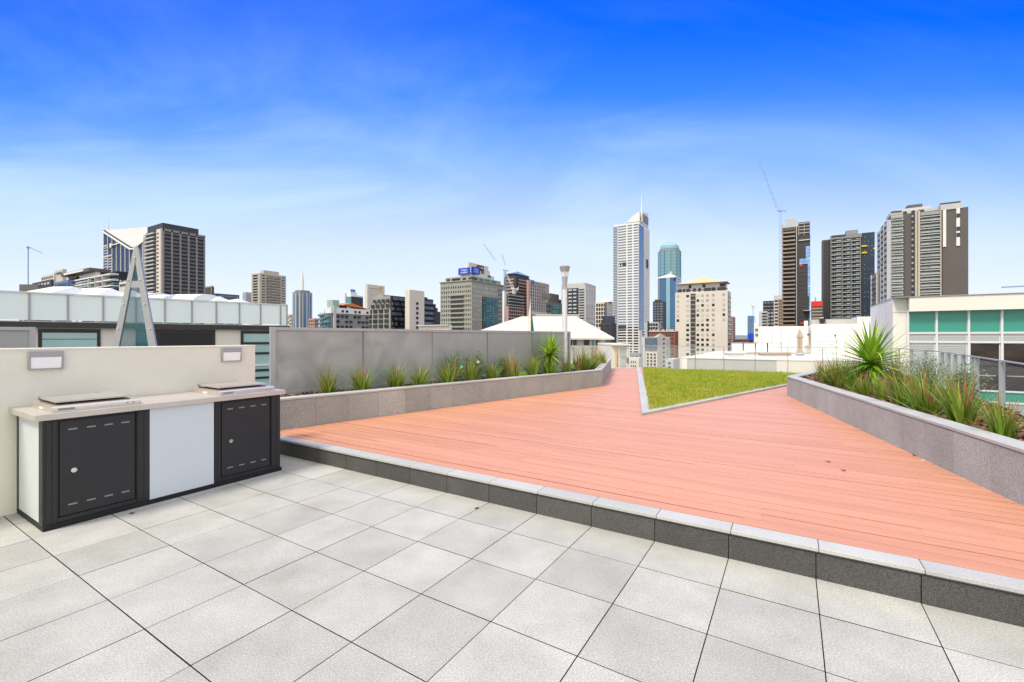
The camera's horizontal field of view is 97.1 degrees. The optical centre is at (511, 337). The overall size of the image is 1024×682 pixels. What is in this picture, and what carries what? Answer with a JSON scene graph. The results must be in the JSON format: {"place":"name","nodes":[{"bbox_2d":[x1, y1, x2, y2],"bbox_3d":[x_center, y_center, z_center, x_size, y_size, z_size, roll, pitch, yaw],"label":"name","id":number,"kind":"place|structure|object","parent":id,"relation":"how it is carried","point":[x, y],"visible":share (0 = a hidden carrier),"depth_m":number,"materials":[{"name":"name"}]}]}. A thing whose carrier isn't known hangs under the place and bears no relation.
{"place":"outdoors","nodes":[
{"label":"outdoors","id":0,"kind":"place"},
{"bbox_2d":[0,327,35,347],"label":"metal screen","id":1,"kind":"object","parent":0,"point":[14,337],"visible":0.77,"depth_m":6.79,"materials":[{"name":"metal"}]},
{"bbox_2d":[61,268,110,321],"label":"apartment block","id":2,"kind":"structure","parent":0,"point":[73,276],"depth_m":123.64,"materials":[{"name":"concrete"}]},
{"bbox_2d":[75,271,137,321],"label":"apartment block","id":3,"kind":"structure","parent":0,"point":[108,280],"depth_m":108.39,"materials":[{"name":"white concrete"}]},
{"bbox_2d":[102,216,146,322],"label":"office tower","id":4,"kind":"structure","parent":0,"point":[119,245],"depth_m":468.08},
{"bbox_2d":[112,246,156,346],"bbox_3d":[-7.190,-0.128,8.592,1.352,3.224,0.055,0,0,0],"label":"frame","id":5,"kind":"object","parent":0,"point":[136,263],"visible":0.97,"depth_m":8.58,"materials":[{"name":"metal"}]},
{"bbox_2d":[0,290,289,384],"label":"apartment building","id":6,"kind":"structure","parent":0,"point":[256,320],"depth_m":21.01,"materials":[{"name":"concrete"}]},
{"bbox_2d":[19,284,57,320],"bbox_3d":[-28.846,-1.925,27.600,1.120,2.490,1.200,0,0,0],"label":"roof vent","id":7,"kind":"object","parent":6,"relation":"on","point":[26,287],"visible":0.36,"depth_m":27.00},
{"bbox_2d":[22,287,84,321],"bbox_3d":[-23.182,-1.663,23.500,1.556,1.965,3.000,0,0,0],"label":"shade canopy","id":8,"kind":"object","parent":6,"relation":"on","point":[72,290],"visible":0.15,"depth_m":22.94,"materials":[{"name":"white fabric"}]},
{"bbox_2d":[38,329,100,347],"bbox_3d":[-18.941,0.880,19.407,0.060,2.480,1.916,0,0,45],"label":"window","id":9,"kind":"structure","parent":6,"relation":"in","point":[40,331],"depth_m":19.36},
{"bbox_2d":[55,288,139,322],"bbox_3d":[-22.317,-1.674,24.500,2.212,1.988,3.000,0,0,0],"label":"shade canopy","id":10,"kind":"object","parent":6,"relation":"on","point":[102,291],"visible":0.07,"depth_m":24.06,"materials":[{"name":"white fabric"}]},
{"bbox_2d":[156,329,214,345],"bbox_3d":[-16.059,0.870,22.337,0.060,2.500,2.406,0,0,45],"label":"window","id":11,"kind":"structure","parent":6,"relation":"in","point":[158,331],"depth_m":22.22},
{"bbox_2d":[166,294,217,323],"bbox_3d":[-18.809,-1.620,27.000,1.695,1.881,3.000,0,0,0],"label":"shade canopy","id":12,"kind":"object","parent":6,"relation":"on","point":[195,296],"visible":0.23,"depth_m":25.95,"materials":[{"name":"white fabric"}]},
{"bbox_2d":[241,331,268,344],"bbox_3d":[-13.681,1.280,24.752,0.060,3.280,2.045,0,0,45],"label":"window","id":13,"kind":"structure","parent":6,"relation":"in","point":[242,332],"depth_m":24.33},
{"bbox_2d":[143,223,204,323],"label":"apartment tower","id":14,"kind":"structure","parent":0,"point":[173,259],"depth_m":359.73,"materials":[{"name":"grey concrete"}]},
{"bbox_2d":[252,270,285,304],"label":"apartment tower","id":15,"kind":"structure","parent":0,"point":[269,287],"depth_m":508.28,"materials":[{"name":"beige concrete"}]},
{"bbox_2d":[292,271,311,327],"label":"office tower","id":16,"kind":"structure","parent":0,"point":[301,306],"depth_m":709.11,"materials":[{"name":"blue glass"}]},
{"bbox_2d":[324,300,369,328],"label":"apartment block","id":17,"kind":"structure","parent":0,"point":[339,315],"depth_m":154.54,"materials":[{"name":"grey concrete"}]},
{"bbox_2d":[345,289,362,308],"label":"office tower","id":18,"kind":"structure","parent":0,"point":[352,296],"depth_m":332.46,"materials":[{"name":"white glass"}]},
{"bbox_2d":[365,284,384,309],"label":"office tower","id":19,"kind":"structure","parent":0,"point":[371,291],"depth_m":424.14,"materials":[{"name":"grey concrete"}]},
{"bbox_2d":[369,295,404,331],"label":"office building","id":20,"kind":"structure","parent":0,"point":[387,311],"depth_m":172.80,"materials":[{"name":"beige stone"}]},
{"bbox_2d":[418,325,451,329],"bbox_3d":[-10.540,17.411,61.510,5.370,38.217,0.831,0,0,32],"label":"city building","id":21,"kind":"structure","parent":0,"point":[440,327],"depth_m":61.08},
{"bbox_2d":[439,262,504,329],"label":"office tower","id":22,"kind":"structure","parent":0,"point":[471,297],"depth_m":324.45,"materials":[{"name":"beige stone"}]},
{"bbox_2d":[502,291,508,322],"bbox_3d":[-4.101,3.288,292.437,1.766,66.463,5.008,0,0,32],"label":"city building","id":23,"kind":"structure","parent":0,"point":[504,293],"depth_m":290.73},
{"bbox_2d":[0,454,1023,681],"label":"paving","id":24,"kind":"structure","parent":0,"point":[294,569],"depth_m":2.57,"materials":[{"name":"tile"}]},
{"bbox_2d":[0,345,255,516],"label":"beige wall","id":25,"kind":"structure","parent":24,"relation":"on","point":[140,370],"depth_m":4.41,"materials":[{"name":"paint"}]},
{"bbox_2d":[28,351,63,369],"bbox_3d":[-4.185,0.203,4.064,0.035,0.163,0.226,0,0,32],"label":"wall light","id":26,"kind":"object","parent":25,"relation":"attached to","point":[38,360],"visible":1,"depth_m":4.05,"materials":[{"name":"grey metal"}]},
{"bbox_2d":[221,348,241,361],"bbox_3d":[-3.353,0.203,5.410,0.035,0.163,0.222,0,0,32],"label":"wall light","id":27,"kind":"object","parent":25,"relation":"attached to","point":[231,354],"visible":1,"depth_m":5.39,"materials":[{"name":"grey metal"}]},
{"bbox_2d":[9,381,285,531],"bbox_3d":[-3.459,1.015,4.539,0.768,1.010,2.025,0,0,32],"label":"barbecue bench","id":28,"kind":"object","parent":24,"relation":"on","point":[82,457],"visible":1,"depth_m":4.05,"materials":[{"name":"beige stone"}]},
{"bbox_2d":[59,413,134,515],"bbox_3d":[-3.493,1.055,3.829,0.032,0.760,0.487,0,0,32],"label":"door","id":29,"kind":"structure","parent":28,"relation":"in","point":[97,454],"depth_m":3.81,"materials":[{"name":"metal"}]},
{"bbox_2d":[221,398,269,476],"bbox_3d":[-2.851,1.055,4.866,0.032,0.760,0.503,0,0,32],"label":"door","id":30,"kind":"structure","parent":28,"relation":"in","point":[245,424],"depth_m":4.85,"materials":[{"name":"metal"}]},
{"bbox_2d":[280,435,1023,626],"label":"step","id":31,"kind":"object","parent":24,"relation":"on","point":[992,596],"visible":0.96,"depth_m":3.12,"materials":[{"name":"stone"}]},
{"bbox_2d":[0,0,1023,334],"label":"sky","id":32,"kind":"structure","parent":0,"point":[347,145],"materials":[{"name":"blue"}]},
{"bbox_2d":[506,294,523,320],"bbox_3d":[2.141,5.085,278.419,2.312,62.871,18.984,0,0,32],"label":"office building","id":33,"kind":"structure","parent":0,"point":[514,308],"depth_m":275.89,"materials":[{"name":"concrete"}]},
{"bbox_2d":[504,271,530,315],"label":"office tower","id":34,"kind":"structure","parent":0,"point":[518,279],"depth_m":436.73,"materials":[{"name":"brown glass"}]},
{"bbox_2d":[527,298,533,330],"bbox_3d":[1.252,2.434,29.950,2.234,10.172,0.500,0,0,0],"label":"pointed fin","id":35,"kind":"object","parent":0,"point":[530,326],"visible":0.12,"depth_m":29.97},
{"bbox_2d":[527,280,548,315],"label":"office tower","id":36,"kind":"structure","parent":0,"point":[536,290],"depth_m":437.38,"materials":[{"name":"concrete"}]},
{"bbox_2d":[481,316,613,363],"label":"hip roof house","id":37,"kind":"structure","parent":0,"point":[583,332],"depth_m":40.75,"materials":[{"name":"white metal"}]},
{"bbox_2d":[542,293,560,303],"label":"office building","id":38,"kind":"structure","parent":0,"point":[551,297],"depth_m":336.69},
{"bbox_2d":[546,302,561,314],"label":"office building","id":39,"kind":"structure","parent":0,"point":[552,308],"depth_m":283.06,"materials":[{"name":"green glass"}]},
{"bbox_2d":[561,282,595,326],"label":"office tower","id":40,"kind":"structure","parent":0,"point":[581,298],"depth_m":334.44,"materials":[{"name":"white concrete"}]},
{"bbox_2d":[595,298,614,328],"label":"office building","id":41,"kind":"structure","parent":0,"point":[603,307],"depth_m":303.01,"materials":[{"name":"concrete"}]},
{"bbox_2d":[600,316,615,342],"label":"office building","id":42,"kind":"structure","parent":0,"point":[608,325],"depth_m":181.78,"materials":[{"name":"grey glass"}]},
{"bbox_2d":[630,357,642,366],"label":"city building","id":43,"kind":"structure","parent":0,"point":[635,361],"depth_m":110.67,"materials":[{"name":"white concrete"}]},
{"bbox_2d":[280,368,1023,578],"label":"deck","id":44,"kind":"structure","parent":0,"point":[761,459],"depth_m":4.78,"materials":[{"name":"wood"}]},
{"bbox_2d":[280,358,610,429],"bbox_3d":[0.967,1.107,11.976,2.194,0.465,15.124,0,0,31],"label":"planter","id":45,"kind":"object","parent":44,"relation":"on","point":[299,411],"visible":0.85,"depth_m":8.13,"materials":[{"name":"concrete"}]},
{"bbox_2d":[280,362,598,396],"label":"bark mulch","id":46,"kind":"object","parent":45,"relation":"in","point":[339,390],"visible":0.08,"depth_m":8.13,"materials":[{"name":"wood"}]},
{"bbox_2d":[310,360,350,393],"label":"grass tuft","id":47,"kind":"object","parent":46,"relation":"on","point":[326,386],"visible":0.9,"depth_m":7.30,"materials":[{"name":"plant"}]},
{"bbox_2d":[343,358,378,390],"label":"grass tuft","id":48,"kind":"object","parent":46,"relation":"on","point":[361,382],"visible":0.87,"depth_m":7.73,"materials":[{"name":"plant"}]},
{"bbox_2d":[374,359,420,387],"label":"grass tuft","id":49,"kind":"object","parent":46,"relation":"on","point":[395,380],"visible":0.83,"depth_m":8.22,"materials":[{"name":"plant"}]},
{"bbox_2d":[269,327,570,395],"bbox_3d":[-1.112,0.535,9.957,0.085,1.409,7.783,0,0,45],"label":"metal screen","id":50,"kind":"object","parent":46,"relation":"on","point":[296,354],"visible":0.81,"depth_m":8.56,"materials":[{"name":"metal"}]},
{"bbox_2d":[403,360,438,385],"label":"grass tuft","id":51,"kind":"object","parent":46,"relation":"on","point":[421,379],"visible":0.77,"depth_m":8.45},
{"bbox_2d":[433,354,466,382],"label":"grass tuft","id":52,"kind":"object","parent":46,"relation":"on","point":[447,375],"visible":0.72,"depth_m":8.90,"materials":[{"name":"plant"}]},
{"bbox_2d":[439,349,470,381],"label":"shrub","id":53,"kind":"object","parent":46,"relation":"on","point":[457,359],"visible":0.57,"depth_m":9.45,"materials":[{"name":"green plant"}]},
{"bbox_2d":[460,355,482,380],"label":"grass tuft","id":54,"kind":"object","parent":46,"relation":"on","point":[470,375],"visible":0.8,"depth_m":9.36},
{"bbox_2d":[464,349,487,379],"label":"shrub","id":55,"kind":"object","parent":46,"relation":"on","point":[480,364],"visible":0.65,"depth_m":9.87,"materials":[{"name":"green plant"}]},
{"bbox_2d":[482,361,505,378],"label":"grass tuft","id":56,"kind":"object","parent":46,"relation":"on","point":[491,373],"visible":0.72,"depth_m":9.88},
{"bbox_2d":[493,354,510,377],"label":"shrub","id":57,"kind":"object","parent":46,"relation":"on","point":[497,365],"visible":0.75,"depth_m":10.40,"materials":[{"name":"green plant"}]},
{"bbox_2d":[499,349,523,376],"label":"grass tuft","id":58,"kind":"object","parent":46,"relation":"on","point":[511,370],"visible":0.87,"depth_m":10.19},
{"bbox_2d":[520,350,541,374],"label":"grass tuft","id":59,"kind":"object","parent":46,"relation":"on","point":[534,371],"visible":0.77,"depth_m":10.74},
{"bbox_2d":[534,354,568,373],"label":"grass tuft","id":60,"kind":"object","parent":46,"relation":"on","point":[551,369],"visible":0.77,"depth_m":11.19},
{"bbox_2d":[532,329,573,370],"bbox_3d":[1.007,0.346,11.596,1.174,1.228,1.172,0,0,0],"label":"yucca","id":61,"kind":"object","parent":46,"relation":"on","point":[549,350],"visible":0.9,"depth_m":11.51,"materials":[{"name":"green plant"}]},
{"bbox_2d":[560,265,569,364],"bbox_3d":[1.470,-0.488,12.600,0.300,3.016,0.300,0,0,0],"label":"lamp post","id":62,"kind":"object","parent":46,"relation":"on","point":[564,268],"visible":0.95,"depth_m":12.54,"materials":[{"name":"metal"}]},
{"bbox_2d":[570,349,590,370],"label":"grass tuft","id":63,"kind":"object","parent":46,"relation":"on","point":[578,365],"visible":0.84,"depth_m":12.62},
{"bbox_2d":[574,348,599,369],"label":"grass tuft","id":64,"kind":"object","parent":46,"relation":"on","point":[587,365],"visible":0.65,"depth_m":12.89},
{"bbox_2d":[637,367,786,415],"bbox_3d":[5.961,1.308,12.923,4.546,0.065,12.190,0,0,15],"label":"lawn edging","id":65,"kind":"object","parent":44,"relation":"on","point":[643,399],"visible":0.8,"depth_m":9.47,"materials":[{"name":"concrete"}]},
{"bbox_2d":[643,366,800,409],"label":"grass","id":66,"kind":"structure","parent":44,"relation":"on","point":[667,386],"depth_m":12.55,"materials":[{"name":"plant"}]},
{"bbox_2d":[787,370,1023,505],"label":"planter","id":67,"kind":"object","parent":44,"relation":"on","point":[992,462],"visible":0.91,"depth_m":4.77,"materials":[{"name":"concrete"}]},
{"bbox_2d":[801,371,1023,441],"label":"bark mulch","id":68,"kind":"object","parent":67,"relation":"in","point":[981,423],"visible":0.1,"depth_m":5.72,"materials":[{"name":"wood"}]},
{"bbox_2d":[811,351,850,387],"bbox_3d":[6.146,0.569,8.497,0.877,0.776,1.006,0,0,-35],"label":"grass tuft","id":69,"kind":"object","parent":68,"relation":"on","point":[835,378],"visible":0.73,"depth_m":8.47,"materials":[{"name":"plant"}]},
{"bbox_2d":[835,359,870,390],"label":"grass tuft","id":70,"kind":"object","parent":68,"relation":"on","point":[848,383],"visible":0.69,"depth_m":7.85,"materials":[{"name":"plant"}]},
{"bbox_2d":[844,370,877,395],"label":"grass tuft","id":71,"kind":"object","parent":68,"relation":"on","point":[862,386],"visible":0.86,"depth_m":7.20,"materials":[{"name":"plant"}]},
{"bbox_2d":[826,316,922,390],"bbox_3d":[6.265,0.293,7.885,1.547,1.347,1.524,0,0,0],"label":"yucca","id":72,"kind":"object","parent":68,"relation":"on","point":[871,351],"visible":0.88,"depth_m":7.79,"materials":[{"name":"green plant"}]},
{"bbox_2d":[867,377,900,399],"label":"grass tuft","id":73,"kind":"object","parent":68,"relation":"on","point":[880,395],"visible":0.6,"depth_m":6.76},
{"bbox_2d":[869,365,918,406],"bbox_3d":[5.211,0.660,6.106,0.865,0.608,0.669,-8,2,26],"label":"grass tuft","id":74,"kind":"object","parent":68,"relation":"on","point":[899,397],"visible":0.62,"depth_m":6.16,"materials":[{"name":"plant"}]},
{"bbox_2d":[881,348,917,379],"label":"shrub","id":75,"kind":"object","parent":68,"relation":"on","point":[897,363],"visible":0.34,"depth_m":8.47,"materials":[{"name":"green plant"}]},
{"bbox_2d":[895,352,960,393],"bbox_3d":[6.501,0.597,7.024,0.822,0.847,0.854,0,0,0],"label":"shrub","id":76,"kind":"object","parent":68,"relation":"on","point":[931,368],"visible":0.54,"depth_m":7.04,"materials":[{"name":"green plant"}]},
{"bbox_2d":[875,362,990,414],"bbox_3d":[5.086,0.622,5.527,1.067,0.668,0.927,0,0,22],"label":"grass tuft","id":77,"kind":"object","parent":68,"relation":"on","point":[922,399],"visible":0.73,"depth_m":5.46,"materials":[{"name":"plant"}]},
{"bbox_2d":[910,362,1015,425],"bbox_3d":[4.854,0.619,4.934,0.964,0.731,0.815,0,0,-24],"label":"grass tuft","id":78,"kind":"object","parent":68,"relation":"on","point":[960,406],"visible":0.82,"depth_m":4.85,"materials":[{"name":"plant"}]},
{"bbox_2d":[933,354,998,403],"bbox_3d":[6.153,0.628,6.161,0.535,0.803,0.594,0,0,0],"label":"shrub","id":79,"kind":"object","parent":68,"relation":"on","point":[961,373],"visible":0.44,"depth_m":6.12,"materials":[{"name":"green plant"}]},
{"bbox_2d":[956,390,1023,438],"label":"grass tuft","id":80,"kind":"object","parent":68,"relation":"on","point":[999,425],"visible":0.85,"depth_m":4.18,"materials":[{"name":"plant"}]},
{"bbox_2d":[644,321,660,336],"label":"office building","id":81,"kind":"structure","parent":0,"point":[649,326],"depth_m":333.03,"materials":[{"name":"white concrete"}]},
{"bbox_2d":[642,333,669,368],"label":"office building","id":82,"kind":"structure","parent":0,"point":[656,351],"depth_m":131.62,"materials":[{"name":"grey concrete"}]},
{"bbox_2d":[653,299,665,330],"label":"office building","id":83,"kind":"structure","parent":0,"point":[659,310],"depth_m":422.71,"materials":[{"name":"grey glass"}]},
{"bbox_2d":[649,329,677,357],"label":"brick building","id":84,"kind":"structure","parent":0,"point":[672,334],"depth_m":231.66,"materials":[{"name":"brick"}]},
{"bbox_2d":[657,271,680,330],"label":"office tower","id":85,"kind":"structure","parent":0,"point":[667,287],"depth_m":523.71,"materials":[{"name":"blue glass"}]},
{"bbox_2d":[658,243,680,277],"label":"office tower","id":86,"kind":"structure","parent":0,"point":[669,257],"depth_m":745.69,"materials":[{"name":"teal glass"}]},
{"bbox_2d":[666,358,679,368],"bbox_3d":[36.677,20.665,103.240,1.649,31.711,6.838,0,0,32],"label":"city building","id":87,"kind":"structure","parent":0,"point":[674,363],"depth_m":100.77,"materials":[{"name":"white concrete"}]},
{"bbox_2d":[675,276,730,368],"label":"apartment tower","id":88,"kind":"structure","parent":0,"point":[702,310],"depth_m":277.97,"materials":[{"name":"beige concrete"}]},
{"bbox_2d":[748,316,755,338],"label":"office tower","id":89,"kind":"structure","parent":0,"point":[751,320],"depth_m":701.64,"materials":[{"name":"blue glass"}]},
{"bbox_2d":[591,526,921,680],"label":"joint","id":90,"kind":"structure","parent":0,"point":[820,626],"depth_m":2.44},
{"bbox_2d":[571,345,1023,405],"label":"glass balustrade","id":91,"kind":"object","parent":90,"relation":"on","point":[1001,372],"visible":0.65,"depth_m":10.07,"materials":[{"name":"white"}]},
{"bbox_2d":[759,311,767,326],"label":"apartment block","id":92,"kind":"structure","parent":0,"point":[763,318],"depth_m":240.94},
{"bbox_2d":[763,301,773,326],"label":"apartment block","id":93,"kind":"structure","parent":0,"point":[768,306],"depth_m":270.73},
{"bbox_2d":[681,317,869,372],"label":"building","id":94,"kind":"structure","parent":0,"point":[821,332],"depth_m":33.32,"materials":[{"name":"paint"}]},
{"bbox_2d":[731,343,781,351],"bbox_3d":[18.616,0.815,34.500,3.855,0.859,0.080,0,0,0],"label":"frosted balustrade","id":95,"kind":"object","parent":94,"relation":"on","point":[767,347],"visible":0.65,"depth_m":34.48,"materials":[{"name":"white glass"}]},
{"bbox_2d":[756,352,792,355],"bbox_3d":[17.903,1.118,30.850,2.157,0.250,0.700,0,0,0],"label":"outdoor bench","id":96,"kind":"object","parent":94,"relation":"on","point":[774,353],"visible":0.84,"depth_m":30.58,"materials":[{"name":"concrete"}]},
{"bbox_2d":[793,329,805,355],"bbox_3d":[21.299,0.367,33.500,0.900,1.966,0.900,0,0,0],"label":"closed umbrella","id":97,"kind":"object","parent":94,"relation":"on","point":[799,337],"visible":0.98,"depth_m":33.39,"materials":[{"name":"beige fabric"}]},
{"bbox_2d":[815,339,835,354],"bbox_3d":[23.594,0.731,34.061,1.266,1.169,0.150,0,0,32],"label":"roller door","id":98,"kind":"structure","parent":94,"relation":"in","point":[818,342],"depth_m":34.00,"materials":[{"name":"white metal"}]},
{"bbox_2d":[782,218,810,325],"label":"construction tower","id":99,"kind":"structure","parent":0,"point":[796,272],"depth_m":293.63,"materials":[{"name":"concrete"}]},
{"bbox_2d":[821,230,874,318],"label":"apartment tower","id":100,"kind":"structure","parent":0,"point":[847,264],"depth_m":321.68,"materials":[{"name":"grey concrete"}]},
{"bbox_2d":[877,201,967,301],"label":"apartment tower","id":101,"kind":"structure","parent":0,"point":[922,251],"depth_m":212.83,"materials":[{"name":"grey concrete"}]},
{"label":"ground","id":102,"kind":"structure","parent":0,"visible":0},
{"bbox_2d":[405,289,423,328],"bbox_3d":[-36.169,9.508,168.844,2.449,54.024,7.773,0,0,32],"label":"office building","id":103,"kind":"structure","parent":102,"relation":"on","point":[414,309],"depth_m":167.14,"materials":[{"name":"white concrete"}]},
{"bbox_2d":[424,297,439,324],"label":"office building","id":104,"kind":"structure","parent":102,"relation":"on","point":[431,315],"depth_m":175.42,"materials":[{"name":"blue glass"}]},
{"bbox_2d":[597,343,630,366],"bbox_3d":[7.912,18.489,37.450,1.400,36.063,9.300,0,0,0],"label":"balcony house","id":105,"kind":"structure","parent":102,"relation":"on","point":[623,356],"depth_m":33.00,"materials":[{"name":"paint"}]},
{"bbox_2d":[613,195,649,352],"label":"office tower","id":106,"kind":"structure","parent":102,"relation":"on","point":[631,274],"depth_m":650.49,"materials":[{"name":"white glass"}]},
{"bbox_2d":[618,310,637,352],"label":"ribbon window","id":107,"kind":"structure","parent":106,"relation":"in","point":[635,310],"depth_m":647.96,"materials":[{"name":"grey glass"}]},
{"bbox_2d":[759,160,785,294],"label":"tower crane","id":108,"kind":"object","parent":102,"relation":"on","point":[779,236],"visible":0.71,"depth_m":283.78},
{"bbox_2d":[774,295,782,325],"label":"apartment block","id":109,"kind":"structure","parent":102,"relation":"on","point":[778,310],"depth_m":263.10,"materials":[{"name":"white concrete"}]},
{"bbox_2d":[811,297,821,319],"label":"building","id":110,"kind":"structure","parent":102,"relation":"on","point":[816,309],"depth_m":256.37,"materials":[{"name":"concrete"}]},
{"bbox_2d":[871,271,879,305],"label":"apartment block","id":111,"kind":"structure","parent":102,"relation":"on","point":[875,288],"depth_m":245.35,"materials":[{"name":"grey concrete"}]},
{"bbox_2d":[870,292,1023,414],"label":"white building","id":112,"kind":"structure","parent":102,"relation":"on","point":[987,325],"depth_m":18.64,"materials":[{"name":"paint"}]},
{"bbox_2d":[910,343,933,378],"bbox_3d":[17.619,1.194,19.450,0.785,1.893,0.008,0,0,32],"label":"window","id":113,"kind":"structure","parent":112,"relation":"in","point":[930,344],"depth_m":19.45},
{"bbox_2d":[939,343,965,384],"bbox_3d":[18.432,1.194,18.947,0.846,1.893,0.008,0,0,32],"label":"window","id":114,"kind":"structure","parent":112,"relation":"in","point":[957,346],"depth_m":18.94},
{"bbox_2d":[971,343,998,389],"bbox_3d":[19.261,1.194,18.435,0.822,1.893,0.008,0,0,32],"label":"window","id":115,"kind":"structure","parent":112,"relation":"in","point":[981,350],"depth_m":18.38,"materials":[{"name":"grey glass"}]},
{"bbox_2d":[1004,344,1023,391],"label":"window","id":116,"kind":"structure","parent":112,"relation":"in","point":[1012,352],"depth_m":17.99,"materials":[{"name":"grey glass"}]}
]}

